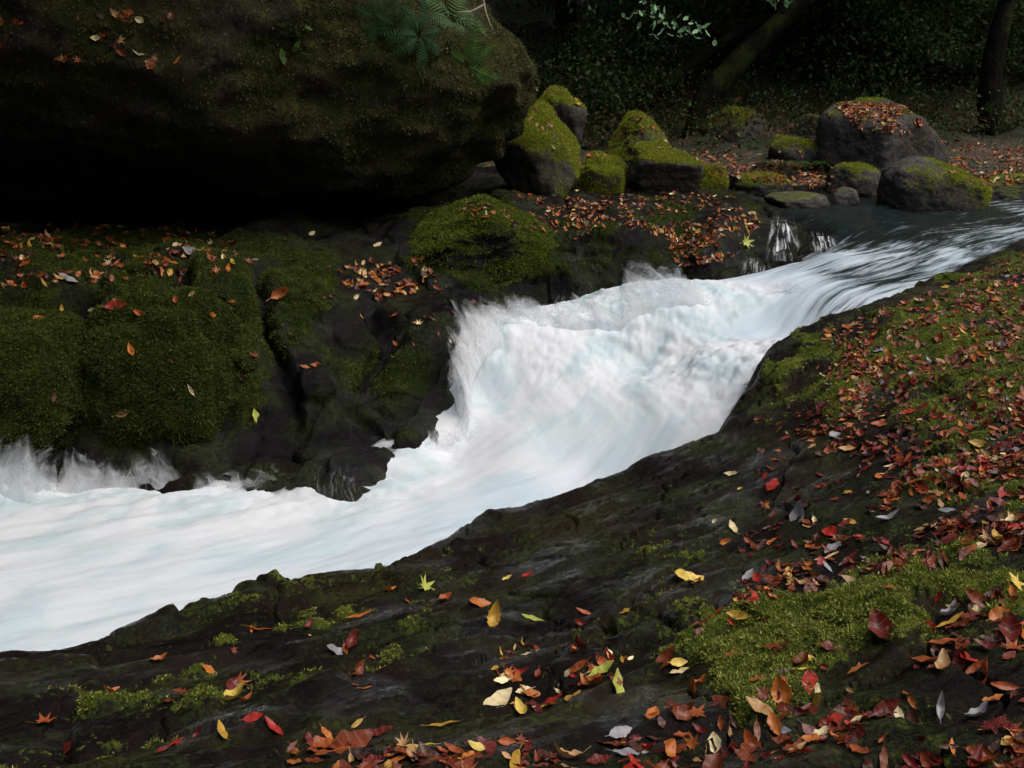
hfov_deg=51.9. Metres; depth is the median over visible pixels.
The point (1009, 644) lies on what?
fallen leaf
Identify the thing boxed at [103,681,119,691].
fallen leaf
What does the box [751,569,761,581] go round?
fallen leaf
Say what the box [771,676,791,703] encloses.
fallen leaf
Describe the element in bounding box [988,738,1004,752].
fallen leaf
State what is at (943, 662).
fallen leaf
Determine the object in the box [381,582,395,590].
fallen leaf
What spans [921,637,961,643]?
fallen leaf
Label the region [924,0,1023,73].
shrub
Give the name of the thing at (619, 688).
fallen leaf
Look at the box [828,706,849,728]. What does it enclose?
fallen leaf
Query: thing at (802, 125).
boulder
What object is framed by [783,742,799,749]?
fallen leaf
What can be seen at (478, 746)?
fallen leaf
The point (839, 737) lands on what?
fallen leaf
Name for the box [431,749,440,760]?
fallen leaf
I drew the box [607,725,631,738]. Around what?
fallen leaf
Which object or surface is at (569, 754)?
fallen leaf
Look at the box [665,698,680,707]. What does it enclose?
fallen leaf
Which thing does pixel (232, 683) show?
fallen leaf
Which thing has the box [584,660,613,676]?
fallen leaf
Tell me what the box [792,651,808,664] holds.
fallen leaf
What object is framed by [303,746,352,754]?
fallen leaf
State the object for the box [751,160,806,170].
fern
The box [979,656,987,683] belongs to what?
fallen leaf
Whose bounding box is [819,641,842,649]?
fallen leaf
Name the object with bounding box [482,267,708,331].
splash
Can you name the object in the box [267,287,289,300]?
fallen leaf
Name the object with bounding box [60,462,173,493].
splash
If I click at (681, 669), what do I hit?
fallen leaf
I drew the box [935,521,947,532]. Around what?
fallen leaf
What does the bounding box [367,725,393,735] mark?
fallen leaf
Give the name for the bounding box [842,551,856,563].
fallen leaf
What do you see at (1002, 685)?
fallen leaf
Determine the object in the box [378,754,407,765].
fallen leaf
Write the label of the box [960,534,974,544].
fallen leaf
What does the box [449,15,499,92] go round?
fern
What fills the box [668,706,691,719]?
fallen leaf
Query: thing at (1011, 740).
fallen leaf
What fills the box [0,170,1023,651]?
river
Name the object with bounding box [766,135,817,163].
boulder
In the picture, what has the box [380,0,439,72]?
fern
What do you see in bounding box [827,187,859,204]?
river stone
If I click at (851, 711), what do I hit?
fallen leaf
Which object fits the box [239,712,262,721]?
fallen leaf
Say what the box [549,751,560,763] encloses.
fallen leaf
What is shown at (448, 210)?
moss
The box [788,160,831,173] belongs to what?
fern
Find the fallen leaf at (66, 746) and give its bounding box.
[62,739,73,753]
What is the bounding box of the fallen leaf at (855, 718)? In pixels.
[839,715,862,724]
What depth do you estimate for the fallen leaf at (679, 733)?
1.97 m
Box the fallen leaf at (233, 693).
[221,682,243,699]
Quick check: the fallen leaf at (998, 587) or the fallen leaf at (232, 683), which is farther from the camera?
the fallen leaf at (232, 683)
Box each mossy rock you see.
[0,309,88,464]
[83,288,243,446]
[410,197,557,284]
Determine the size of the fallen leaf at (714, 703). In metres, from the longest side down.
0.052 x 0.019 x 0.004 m
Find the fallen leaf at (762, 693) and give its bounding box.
[756,686,767,701]
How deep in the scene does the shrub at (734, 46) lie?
16.50 m
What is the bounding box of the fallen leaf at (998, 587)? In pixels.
[980,584,1002,601]
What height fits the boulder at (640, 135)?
1.087 m
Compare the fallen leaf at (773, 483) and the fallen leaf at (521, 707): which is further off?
the fallen leaf at (773, 483)
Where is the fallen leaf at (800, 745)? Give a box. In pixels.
[782,741,805,750]
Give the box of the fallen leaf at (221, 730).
[217,719,229,739]
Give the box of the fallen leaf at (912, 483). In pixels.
[905,479,926,486]
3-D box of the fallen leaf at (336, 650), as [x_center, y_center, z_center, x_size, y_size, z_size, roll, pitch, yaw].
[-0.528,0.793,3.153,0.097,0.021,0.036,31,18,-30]
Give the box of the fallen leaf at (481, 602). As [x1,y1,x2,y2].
[470,597,490,606]
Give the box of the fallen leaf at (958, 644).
[955,636,970,649]
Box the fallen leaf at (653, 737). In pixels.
[647,736,664,739]
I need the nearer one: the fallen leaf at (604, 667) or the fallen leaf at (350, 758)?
the fallen leaf at (350, 758)
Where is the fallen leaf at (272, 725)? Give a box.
[265,716,282,733]
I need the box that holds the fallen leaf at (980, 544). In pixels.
[976,542,986,548]
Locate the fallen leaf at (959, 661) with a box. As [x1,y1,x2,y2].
[952,646,966,670]
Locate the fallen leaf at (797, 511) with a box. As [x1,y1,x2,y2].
[789,500,803,521]
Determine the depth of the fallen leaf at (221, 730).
2.17 m
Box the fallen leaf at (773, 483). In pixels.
[766,478,778,491]
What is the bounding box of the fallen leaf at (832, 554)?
[806,551,838,559]
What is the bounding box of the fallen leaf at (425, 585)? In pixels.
[420,574,434,590]
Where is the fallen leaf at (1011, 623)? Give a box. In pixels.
[999,612,1022,640]
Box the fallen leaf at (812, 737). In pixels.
[797,733,824,741]
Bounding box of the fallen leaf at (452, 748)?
[443,742,463,752]
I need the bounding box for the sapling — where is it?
[257,21,316,64]
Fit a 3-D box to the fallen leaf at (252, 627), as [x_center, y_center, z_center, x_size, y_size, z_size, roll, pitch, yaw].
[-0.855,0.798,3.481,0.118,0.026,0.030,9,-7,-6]
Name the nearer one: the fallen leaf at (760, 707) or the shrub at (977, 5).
the fallen leaf at (760, 707)
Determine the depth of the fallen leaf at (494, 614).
3.25 m
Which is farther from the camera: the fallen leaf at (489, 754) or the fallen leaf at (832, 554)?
the fallen leaf at (832, 554)
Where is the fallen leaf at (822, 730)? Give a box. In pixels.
[813,725,828,735]
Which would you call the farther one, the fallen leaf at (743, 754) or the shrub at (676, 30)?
the shrub at (676, 30)
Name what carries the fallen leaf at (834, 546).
on the riverbank at (574, 549)
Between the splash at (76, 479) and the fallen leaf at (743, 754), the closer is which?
the fallen leaf at (743, 754)
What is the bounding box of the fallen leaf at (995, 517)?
[983,513,1006,520]
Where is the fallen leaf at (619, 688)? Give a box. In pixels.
[613,668,624,692]
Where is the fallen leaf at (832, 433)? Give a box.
[829,431,839,437]
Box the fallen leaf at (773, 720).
[766,706,781,735]
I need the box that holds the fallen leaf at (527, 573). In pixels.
[522,571,532,576]
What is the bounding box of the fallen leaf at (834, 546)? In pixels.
[824,541,840,552]
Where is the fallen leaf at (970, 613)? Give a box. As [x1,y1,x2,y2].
[954,611,982,617]
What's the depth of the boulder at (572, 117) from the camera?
11.01 m
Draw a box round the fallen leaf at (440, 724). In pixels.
[428,719,462,725]
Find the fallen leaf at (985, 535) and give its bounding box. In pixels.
[982,521,994,543]
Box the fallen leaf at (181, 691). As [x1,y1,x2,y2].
[170,687,191,693]
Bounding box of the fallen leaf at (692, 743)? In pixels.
[682,731,699,750]
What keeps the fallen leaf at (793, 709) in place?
on the riverbank at (574, 549)
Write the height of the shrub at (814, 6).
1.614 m
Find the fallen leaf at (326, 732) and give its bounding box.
[320,724,332,739]
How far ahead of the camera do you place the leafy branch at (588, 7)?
8.48 m
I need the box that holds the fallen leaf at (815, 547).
[808,545,821,548]
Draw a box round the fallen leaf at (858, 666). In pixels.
[847,662,868,673]
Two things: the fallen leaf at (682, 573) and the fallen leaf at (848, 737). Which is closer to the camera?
the fallen leaf at (848, 737)
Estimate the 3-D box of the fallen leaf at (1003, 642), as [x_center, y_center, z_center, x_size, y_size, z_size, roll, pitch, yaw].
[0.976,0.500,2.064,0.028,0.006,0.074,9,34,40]
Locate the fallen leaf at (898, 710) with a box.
[894,706,903,717]
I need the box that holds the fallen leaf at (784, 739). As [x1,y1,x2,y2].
[769,733,793,745]
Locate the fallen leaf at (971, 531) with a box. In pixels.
[965,522,977,540]
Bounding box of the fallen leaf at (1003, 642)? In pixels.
[1001,632,1014,649]
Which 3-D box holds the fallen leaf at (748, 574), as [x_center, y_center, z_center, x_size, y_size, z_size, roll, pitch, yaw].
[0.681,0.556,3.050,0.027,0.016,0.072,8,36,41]
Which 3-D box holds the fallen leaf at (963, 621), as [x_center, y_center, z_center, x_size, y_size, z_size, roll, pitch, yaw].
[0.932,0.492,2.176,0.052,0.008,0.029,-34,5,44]
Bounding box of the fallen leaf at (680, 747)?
[676,740,689,752]
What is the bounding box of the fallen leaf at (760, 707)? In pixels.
[746,696,778,715]
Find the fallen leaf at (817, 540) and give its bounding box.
[813,533,824,545]
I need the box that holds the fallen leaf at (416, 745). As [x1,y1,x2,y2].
[396,743,439,746]
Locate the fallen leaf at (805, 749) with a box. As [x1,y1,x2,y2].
[786,746,813,753]
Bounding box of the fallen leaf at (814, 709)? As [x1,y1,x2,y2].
[809,705,817,713]
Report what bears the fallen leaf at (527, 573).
on the riverbank at (574, 549)
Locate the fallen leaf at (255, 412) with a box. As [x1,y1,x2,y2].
[253,408,258,422]
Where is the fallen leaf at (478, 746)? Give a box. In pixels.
[468,740,484,750]
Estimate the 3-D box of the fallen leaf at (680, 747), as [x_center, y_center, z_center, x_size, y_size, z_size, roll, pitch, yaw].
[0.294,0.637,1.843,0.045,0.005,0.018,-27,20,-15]
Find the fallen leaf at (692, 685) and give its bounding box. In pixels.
[688,676,695,698]
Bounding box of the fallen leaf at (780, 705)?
[777,702,789,711]
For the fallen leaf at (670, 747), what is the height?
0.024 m
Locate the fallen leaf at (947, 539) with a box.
[942,530,958,543]
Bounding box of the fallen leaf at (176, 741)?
[152,737,183,753]
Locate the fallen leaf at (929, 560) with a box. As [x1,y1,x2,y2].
[926,544,933,569]
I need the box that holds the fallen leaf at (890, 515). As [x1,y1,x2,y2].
[870,509,898,518]
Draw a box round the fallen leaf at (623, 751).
[607,747,647,755]
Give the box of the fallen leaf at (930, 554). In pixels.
[919,546,934,562]
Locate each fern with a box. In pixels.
[352,0,402,43]
[368,0,419,50]
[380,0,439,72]
[418,0,486,36]
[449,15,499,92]
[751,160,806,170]
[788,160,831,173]
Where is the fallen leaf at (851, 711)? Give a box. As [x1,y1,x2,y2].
[843,709,861,718]
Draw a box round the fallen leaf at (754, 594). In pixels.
[750,589,759,599]
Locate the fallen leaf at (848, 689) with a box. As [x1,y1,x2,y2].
[844,687,854,692]
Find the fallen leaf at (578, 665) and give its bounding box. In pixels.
[570,657,589,672]
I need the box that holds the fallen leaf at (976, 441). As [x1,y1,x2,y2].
[968,439,985,446]
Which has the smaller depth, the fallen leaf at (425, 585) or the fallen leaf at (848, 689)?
the fallen leaf at (848, 689)
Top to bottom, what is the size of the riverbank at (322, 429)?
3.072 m
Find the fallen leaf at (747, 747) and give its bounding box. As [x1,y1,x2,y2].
[740,741,755,752]
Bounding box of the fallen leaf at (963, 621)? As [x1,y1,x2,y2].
[953,617,971,626]
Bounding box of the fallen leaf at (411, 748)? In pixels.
[406,739,417,760]
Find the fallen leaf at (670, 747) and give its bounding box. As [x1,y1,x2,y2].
[664,738,676,756]
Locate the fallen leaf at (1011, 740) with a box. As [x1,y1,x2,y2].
[1008,737,1023,752]
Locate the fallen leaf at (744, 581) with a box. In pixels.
[732,577,751,583]
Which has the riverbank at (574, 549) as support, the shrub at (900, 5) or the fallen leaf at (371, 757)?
the fallen leaf at (371, 757)
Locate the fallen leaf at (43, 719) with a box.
[26,712,56,723]
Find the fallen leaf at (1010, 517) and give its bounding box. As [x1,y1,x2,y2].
[999,514,1013,522]
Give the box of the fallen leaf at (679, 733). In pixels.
[674,731,688,736]
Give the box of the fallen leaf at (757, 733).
[754,715,760,740]
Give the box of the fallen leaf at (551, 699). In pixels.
[542,694,561,703]
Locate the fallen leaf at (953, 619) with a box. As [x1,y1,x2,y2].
[928,611,963,626]
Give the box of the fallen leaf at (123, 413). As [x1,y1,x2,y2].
[112,409,129,416]
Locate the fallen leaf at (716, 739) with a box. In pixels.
[707,732,720,753]
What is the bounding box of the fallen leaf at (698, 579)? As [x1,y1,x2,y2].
[690,577,700,583]
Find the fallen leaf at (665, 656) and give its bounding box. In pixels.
[655,646,674,669]
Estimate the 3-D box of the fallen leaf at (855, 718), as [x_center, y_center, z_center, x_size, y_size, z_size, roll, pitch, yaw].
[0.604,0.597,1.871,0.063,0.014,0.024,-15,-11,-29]
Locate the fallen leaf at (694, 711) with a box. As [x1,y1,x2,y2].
[687,704,705,720]
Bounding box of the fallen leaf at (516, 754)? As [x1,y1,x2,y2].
[510,744,521,767]
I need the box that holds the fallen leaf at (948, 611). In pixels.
[933,599,956,614]
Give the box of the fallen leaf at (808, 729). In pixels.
[797,718,815,734]
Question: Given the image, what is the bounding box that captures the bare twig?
[458,0,492,30]
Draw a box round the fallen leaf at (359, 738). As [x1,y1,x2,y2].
[320,729,372,748]
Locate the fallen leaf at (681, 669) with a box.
[668,667,688,672]
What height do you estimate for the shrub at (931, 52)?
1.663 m
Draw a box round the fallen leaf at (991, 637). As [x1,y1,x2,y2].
[975,632,1005,642]
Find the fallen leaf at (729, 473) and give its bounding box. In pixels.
[725,471,737,475]
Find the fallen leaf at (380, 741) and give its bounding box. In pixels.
[357,738,384,747]
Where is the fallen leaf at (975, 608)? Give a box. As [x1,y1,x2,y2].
[972,605,981,611]
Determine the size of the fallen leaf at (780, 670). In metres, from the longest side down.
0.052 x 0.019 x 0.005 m
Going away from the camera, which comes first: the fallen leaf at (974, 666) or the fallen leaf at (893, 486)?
the fallen leaf at (974, 666)
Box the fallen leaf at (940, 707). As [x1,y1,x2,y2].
[936,691,944,722]
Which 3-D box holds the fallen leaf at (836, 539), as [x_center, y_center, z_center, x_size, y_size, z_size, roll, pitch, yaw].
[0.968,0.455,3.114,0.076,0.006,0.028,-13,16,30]
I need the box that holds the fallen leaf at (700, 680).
[685,673,705,684]
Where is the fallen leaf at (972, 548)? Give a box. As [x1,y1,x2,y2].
[958,544,977,551]
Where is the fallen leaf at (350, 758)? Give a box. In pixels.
[348,748,353,762]
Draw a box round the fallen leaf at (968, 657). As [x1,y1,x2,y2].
[960,652,977,661]
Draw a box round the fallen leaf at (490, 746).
[485,738,495,752]
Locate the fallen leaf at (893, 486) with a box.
[891,475,903,490]
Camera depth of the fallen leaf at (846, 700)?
1.92 m
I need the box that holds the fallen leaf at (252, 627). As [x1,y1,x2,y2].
[236,619,270,629]
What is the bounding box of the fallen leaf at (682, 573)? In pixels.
[674,569,691,580]
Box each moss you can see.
[0,0,540,219]
[0,188,990,429]
[0,251,1023,767]
[0,284,245,465]
[407,193,558,284]
[509,84,992,208]
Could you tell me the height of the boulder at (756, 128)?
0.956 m
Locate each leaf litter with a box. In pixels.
[0,8,1023,402]
[149,254,1023,767]
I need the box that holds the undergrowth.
[488,0,1023,151]
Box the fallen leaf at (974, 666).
[965,656,987,673]
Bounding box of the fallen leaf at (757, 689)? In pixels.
[754,684,772,700]
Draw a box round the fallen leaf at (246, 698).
[237,688,251,701]
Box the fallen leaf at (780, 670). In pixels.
[775,668,792,674]
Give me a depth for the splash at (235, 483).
5.92 m
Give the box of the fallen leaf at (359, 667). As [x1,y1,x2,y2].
[354,659,364,674]
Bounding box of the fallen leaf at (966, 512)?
[962,508,977,517]
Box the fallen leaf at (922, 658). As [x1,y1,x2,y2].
[908,655,937,661]
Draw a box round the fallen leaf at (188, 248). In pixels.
[183,246,198,254]
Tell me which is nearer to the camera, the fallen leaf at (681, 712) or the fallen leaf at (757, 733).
the fallen leaf at (757, 733)
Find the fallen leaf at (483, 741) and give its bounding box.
[474,733,489,746]
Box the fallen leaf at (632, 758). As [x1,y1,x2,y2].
[626,752,643,767]
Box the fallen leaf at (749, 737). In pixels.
[744,728,762,749]
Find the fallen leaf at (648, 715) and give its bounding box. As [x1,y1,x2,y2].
[645,706,658,718]
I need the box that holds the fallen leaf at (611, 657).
[604,648,613,660]
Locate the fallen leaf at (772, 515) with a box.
[751,509,778,522]
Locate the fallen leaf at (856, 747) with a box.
[849,744,868,752]
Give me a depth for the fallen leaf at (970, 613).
2.22 m
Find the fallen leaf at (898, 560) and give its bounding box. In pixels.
[896,557,905,566]
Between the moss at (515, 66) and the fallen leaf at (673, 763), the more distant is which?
the moss at (515, 66)
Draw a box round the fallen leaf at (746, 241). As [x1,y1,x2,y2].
[742,234,753,247]
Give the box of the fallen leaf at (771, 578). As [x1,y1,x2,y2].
[763,575,781,584]
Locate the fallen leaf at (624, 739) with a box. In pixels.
[619,737,627,745]
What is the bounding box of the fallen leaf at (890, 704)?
[868,698,900,717]
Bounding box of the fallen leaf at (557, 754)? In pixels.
[548,752,561,758]
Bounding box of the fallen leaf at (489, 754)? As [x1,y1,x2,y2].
[485,751,494,757]
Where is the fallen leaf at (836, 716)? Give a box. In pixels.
[825,712,845,729]
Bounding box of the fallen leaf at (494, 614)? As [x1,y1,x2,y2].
[487,600,500,625]
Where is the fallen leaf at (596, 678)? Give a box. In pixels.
[584,672,603,683]
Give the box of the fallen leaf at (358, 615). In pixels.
[338,610,371,617]
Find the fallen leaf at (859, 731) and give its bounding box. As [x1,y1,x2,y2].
[850,718,866,738]
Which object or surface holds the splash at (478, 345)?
on the river at (558, 410)
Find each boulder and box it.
[0,0,537,221]
[493,101,580,196]
[543,86,586,143]
[573,151,624,195]
[605,111,667,181]
[627,142,703,193]
[698,164,728,190]
[702,107,772,142]
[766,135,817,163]
[792,113,819,135]
[815,98,948,172]
[824,164,880,198]
[877,156,990,211]
[981,173,1023,199]
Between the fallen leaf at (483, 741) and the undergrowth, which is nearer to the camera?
the fallen leaf at (483, 741)
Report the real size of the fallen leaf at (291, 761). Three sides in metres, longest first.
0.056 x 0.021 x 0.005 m
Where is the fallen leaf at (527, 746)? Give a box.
[522,734,531,759]
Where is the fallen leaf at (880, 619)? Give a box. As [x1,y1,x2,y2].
[868,609,893,637]
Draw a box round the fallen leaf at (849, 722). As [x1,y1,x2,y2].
[844,715,858,725]
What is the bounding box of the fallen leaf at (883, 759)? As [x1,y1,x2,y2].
[880,741,887,767]
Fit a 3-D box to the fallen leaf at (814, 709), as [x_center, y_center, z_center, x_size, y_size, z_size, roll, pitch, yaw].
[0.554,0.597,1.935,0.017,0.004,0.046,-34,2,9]
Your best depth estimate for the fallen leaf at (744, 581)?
3.00 m
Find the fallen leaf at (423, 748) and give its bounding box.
[417,734,434,762]
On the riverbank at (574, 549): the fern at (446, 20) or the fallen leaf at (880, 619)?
the fallen leaf at (880, 619)
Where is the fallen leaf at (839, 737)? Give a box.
[830,731,848,740]
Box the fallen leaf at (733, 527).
[729,520,737,532]
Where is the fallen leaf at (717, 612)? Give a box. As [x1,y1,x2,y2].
[710,605,722,619]
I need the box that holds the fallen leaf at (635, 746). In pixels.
[629,737,641,752]
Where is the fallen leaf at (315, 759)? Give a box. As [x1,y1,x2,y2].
[300,757,323,762]
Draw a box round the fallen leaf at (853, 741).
[845,732,857,748]
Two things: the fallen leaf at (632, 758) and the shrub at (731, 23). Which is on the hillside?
the shrub at (731, 23)
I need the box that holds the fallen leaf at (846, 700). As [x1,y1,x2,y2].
[837,697,853,705]
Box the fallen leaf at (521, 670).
[512,667,527,673]
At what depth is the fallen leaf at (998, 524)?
2.63 m
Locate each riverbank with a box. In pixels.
[0,139,1023,501]
[0,239,1023,767]
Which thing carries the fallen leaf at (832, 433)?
on the riverbank at (574, 549)
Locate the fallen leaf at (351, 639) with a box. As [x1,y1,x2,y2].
[345,626,357,648]
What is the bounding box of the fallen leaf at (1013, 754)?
[1011,749,1022,757]
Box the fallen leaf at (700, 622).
[691,618,708,624]
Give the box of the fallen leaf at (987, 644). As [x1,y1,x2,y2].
[972,637,1000,648]
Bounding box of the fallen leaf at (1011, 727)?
[1003,724,1023,733]
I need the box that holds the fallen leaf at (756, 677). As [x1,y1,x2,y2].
[747,675,763,680]
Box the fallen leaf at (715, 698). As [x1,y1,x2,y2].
[711,695,729,709]
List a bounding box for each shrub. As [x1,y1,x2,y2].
[521,0,666,139]
[528,8,650,80]
[544,0,713,56]
[553,49,694,131]
[577,1,673,37]
[581,8,736,61]
[586,0,736,93]
[591,0,760,70]
[592,0,778,103]
[602,0,844,87]
[624,1,709,48]
[659,3,781,87]
[682,13,788,76]
[686,0,832,66]
[712,0,838,61]
[777,0,961,76]
[780,2,869,55]
[784,0,945,60]
[795,1,1009,102]
[798,0,899,64]
[801,0,928,28]
[816,0,1008,86]
[820,0,974,43]
[848,0,1023,76]
[885,0,1023,84]
[913,29,1023,96]
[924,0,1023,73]
[952,9,1023,71]
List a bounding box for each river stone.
[213,205,356,239]
[735,175,792,196]
[764,191,829,208]
[793,177,825,184]
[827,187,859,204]
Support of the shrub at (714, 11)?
on the hillside
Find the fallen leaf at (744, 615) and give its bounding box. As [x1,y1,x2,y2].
[726,610,749,619]
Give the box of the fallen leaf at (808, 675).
[802,666,814,693]
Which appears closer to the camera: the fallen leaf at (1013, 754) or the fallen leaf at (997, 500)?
the fallen leaf at (1013, 754)
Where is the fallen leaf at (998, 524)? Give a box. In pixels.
[991,519,1005,528]
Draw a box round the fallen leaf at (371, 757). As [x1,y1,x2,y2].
[362,754,383,761]
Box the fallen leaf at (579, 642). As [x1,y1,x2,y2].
[575,635,588,646]
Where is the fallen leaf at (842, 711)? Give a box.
[828,706,853,716]
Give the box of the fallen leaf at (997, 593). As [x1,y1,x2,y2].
[995,589,1004,600]
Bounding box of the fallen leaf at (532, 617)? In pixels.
[522,614,542,620]
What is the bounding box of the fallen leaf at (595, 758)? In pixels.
[587,753,612,763]
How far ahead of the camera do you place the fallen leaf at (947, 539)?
2.59 m
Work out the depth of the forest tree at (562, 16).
16.32 m
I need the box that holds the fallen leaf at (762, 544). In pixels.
[756,538,766,550]
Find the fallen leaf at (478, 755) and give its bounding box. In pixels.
[465,750,484,757]
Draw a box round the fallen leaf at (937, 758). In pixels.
[914,751,942,764]
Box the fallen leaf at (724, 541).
[720,538,730,544]
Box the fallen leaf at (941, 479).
[934,471,947,483]
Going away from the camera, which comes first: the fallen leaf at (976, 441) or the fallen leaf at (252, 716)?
the fallen leaf at (252, 716)
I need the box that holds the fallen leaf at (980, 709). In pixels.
[959,699,987,715]
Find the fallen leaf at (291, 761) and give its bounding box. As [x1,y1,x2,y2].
[287,758,300,763]
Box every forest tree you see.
[552,0,580,79]
[639,0,783,112]
[680,0,815,137]
[774,0,843,81]
[977,0,1014,135]
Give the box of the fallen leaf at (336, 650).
[325,643,342,654]
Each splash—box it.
[0,444,56,504]
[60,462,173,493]
[196,476,254,489]
[428,432,474,452]
[454,309,502,430]
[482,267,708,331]
[767,284,790,293]
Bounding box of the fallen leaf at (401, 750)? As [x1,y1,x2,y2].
[386,742,428,757]
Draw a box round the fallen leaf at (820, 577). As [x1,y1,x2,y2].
[813,575,832,583]
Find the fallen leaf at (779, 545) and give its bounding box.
[770,542,786,548]
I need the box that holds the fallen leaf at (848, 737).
[837,731,854,743]
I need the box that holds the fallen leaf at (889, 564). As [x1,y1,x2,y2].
[881,561,893,573]
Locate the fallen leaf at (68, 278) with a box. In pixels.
[58,273,77,281]
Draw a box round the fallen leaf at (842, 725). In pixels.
[837,719,845,729]
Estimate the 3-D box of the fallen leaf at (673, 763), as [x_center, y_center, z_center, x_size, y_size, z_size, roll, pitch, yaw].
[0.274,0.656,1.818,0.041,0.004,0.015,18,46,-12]
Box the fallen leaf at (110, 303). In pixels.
[99,301,125,309]
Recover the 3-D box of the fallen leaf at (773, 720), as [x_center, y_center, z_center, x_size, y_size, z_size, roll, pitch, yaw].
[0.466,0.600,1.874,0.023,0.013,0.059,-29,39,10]
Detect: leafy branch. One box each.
[568,0,595,15]
[621,0,716,45]
[766,0,792,9]
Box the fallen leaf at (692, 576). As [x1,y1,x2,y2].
[687,573,703,581]
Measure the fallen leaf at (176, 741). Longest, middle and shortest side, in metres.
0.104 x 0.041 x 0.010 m
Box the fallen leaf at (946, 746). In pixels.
[938,743,958,749]
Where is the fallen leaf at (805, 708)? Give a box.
[793,700,811,712]
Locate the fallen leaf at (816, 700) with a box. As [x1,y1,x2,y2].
[812,690,820,706]
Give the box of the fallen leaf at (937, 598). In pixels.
[934,590,941,603]
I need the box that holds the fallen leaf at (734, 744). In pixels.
[729,742,737,750]
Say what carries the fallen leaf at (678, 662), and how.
on the riverbank at (574, 549)
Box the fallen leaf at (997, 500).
[986,495,1005,505]
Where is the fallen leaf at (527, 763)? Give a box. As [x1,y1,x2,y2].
[520,758,529,765]
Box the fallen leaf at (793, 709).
[786,706,806,715]
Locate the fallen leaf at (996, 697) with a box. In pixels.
[976,694,1002,700]
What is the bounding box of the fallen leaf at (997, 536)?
[992,524,1002,539]
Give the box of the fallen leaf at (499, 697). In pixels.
[483,687,511,707]
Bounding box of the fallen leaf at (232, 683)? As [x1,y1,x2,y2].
[226,676,240,689]
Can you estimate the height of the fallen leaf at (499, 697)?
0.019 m
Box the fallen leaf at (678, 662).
[669,658,687,666]
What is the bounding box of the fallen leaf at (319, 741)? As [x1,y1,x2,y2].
[306,735,338,747]
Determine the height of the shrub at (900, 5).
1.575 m
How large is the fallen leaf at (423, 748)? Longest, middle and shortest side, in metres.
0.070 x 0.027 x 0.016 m
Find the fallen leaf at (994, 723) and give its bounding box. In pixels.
[971,714,1011,733]
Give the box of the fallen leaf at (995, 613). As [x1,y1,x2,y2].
[986,606,1009,620]
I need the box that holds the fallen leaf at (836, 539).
[827,535,851,540]
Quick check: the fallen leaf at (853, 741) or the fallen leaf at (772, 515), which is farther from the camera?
the fallen leaf at (772, 515)
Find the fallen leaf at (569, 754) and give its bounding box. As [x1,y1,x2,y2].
[554,742,590,757]
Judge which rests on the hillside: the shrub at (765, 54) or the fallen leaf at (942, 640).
the shrub at (765, 54)
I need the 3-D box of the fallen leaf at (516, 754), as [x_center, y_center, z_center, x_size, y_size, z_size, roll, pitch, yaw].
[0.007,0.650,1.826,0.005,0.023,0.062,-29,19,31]
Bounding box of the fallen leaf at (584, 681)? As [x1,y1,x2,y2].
[580,672,590,685]
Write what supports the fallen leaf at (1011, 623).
on the fallen leaf at (1003, 642)
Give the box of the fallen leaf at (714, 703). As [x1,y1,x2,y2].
[707,699,722,706]
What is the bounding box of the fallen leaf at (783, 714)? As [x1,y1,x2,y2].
[778,707,791,718]
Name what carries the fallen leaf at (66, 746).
on the riverbank at (574, 549)
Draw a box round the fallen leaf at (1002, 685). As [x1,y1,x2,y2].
[990,681,1023,689]
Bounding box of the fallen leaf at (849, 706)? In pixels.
[844,701,854,720]
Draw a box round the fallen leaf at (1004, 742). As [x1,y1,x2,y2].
[1001,735,1013,746]
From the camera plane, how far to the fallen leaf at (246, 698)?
2.59 m
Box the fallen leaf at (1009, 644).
[1002,636,1023,649]
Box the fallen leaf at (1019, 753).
[1014,742,1023,756]
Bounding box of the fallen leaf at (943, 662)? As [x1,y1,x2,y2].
[934,648,950,669]
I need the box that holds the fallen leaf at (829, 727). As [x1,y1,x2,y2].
[822,720,837,732]
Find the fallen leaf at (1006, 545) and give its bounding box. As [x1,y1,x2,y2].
[997,535,1014,551]
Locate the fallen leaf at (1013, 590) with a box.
[1007,580,1017,595]
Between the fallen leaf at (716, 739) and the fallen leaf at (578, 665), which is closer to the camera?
the fallen leaf at (716, 739)
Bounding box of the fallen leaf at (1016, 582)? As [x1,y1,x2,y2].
[1007,572,1023,590]
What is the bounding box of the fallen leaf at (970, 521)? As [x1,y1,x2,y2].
[960,516,984,525]
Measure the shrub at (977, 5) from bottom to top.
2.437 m
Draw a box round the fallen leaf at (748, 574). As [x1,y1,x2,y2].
[742,568,752,579]
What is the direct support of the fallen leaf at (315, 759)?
on the riverbank at (574, 549)
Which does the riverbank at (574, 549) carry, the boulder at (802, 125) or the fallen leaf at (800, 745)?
the fallen leaf at (800, 745)
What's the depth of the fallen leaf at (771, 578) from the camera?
2.92 m
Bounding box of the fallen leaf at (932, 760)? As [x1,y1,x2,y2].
[918,753,940,764]
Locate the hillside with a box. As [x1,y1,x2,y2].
[477,0,1023,174]
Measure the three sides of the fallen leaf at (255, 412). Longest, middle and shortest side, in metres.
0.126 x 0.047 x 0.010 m
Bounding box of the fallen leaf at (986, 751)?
[978,742,994,759]
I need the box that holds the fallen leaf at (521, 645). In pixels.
[515,638,539,646]
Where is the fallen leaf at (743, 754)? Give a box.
[731,745,756,761]
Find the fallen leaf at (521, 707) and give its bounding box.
[515,697,526,713]
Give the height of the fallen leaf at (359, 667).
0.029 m
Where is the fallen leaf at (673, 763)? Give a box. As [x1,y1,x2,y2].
[660,759,676,767]
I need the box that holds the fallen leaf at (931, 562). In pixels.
[921,557,933,566]
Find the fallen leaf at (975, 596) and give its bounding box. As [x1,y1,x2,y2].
[965,588,989,608]
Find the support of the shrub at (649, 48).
on the hillside
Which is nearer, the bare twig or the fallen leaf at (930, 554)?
the fallen leaf at (930, 554)

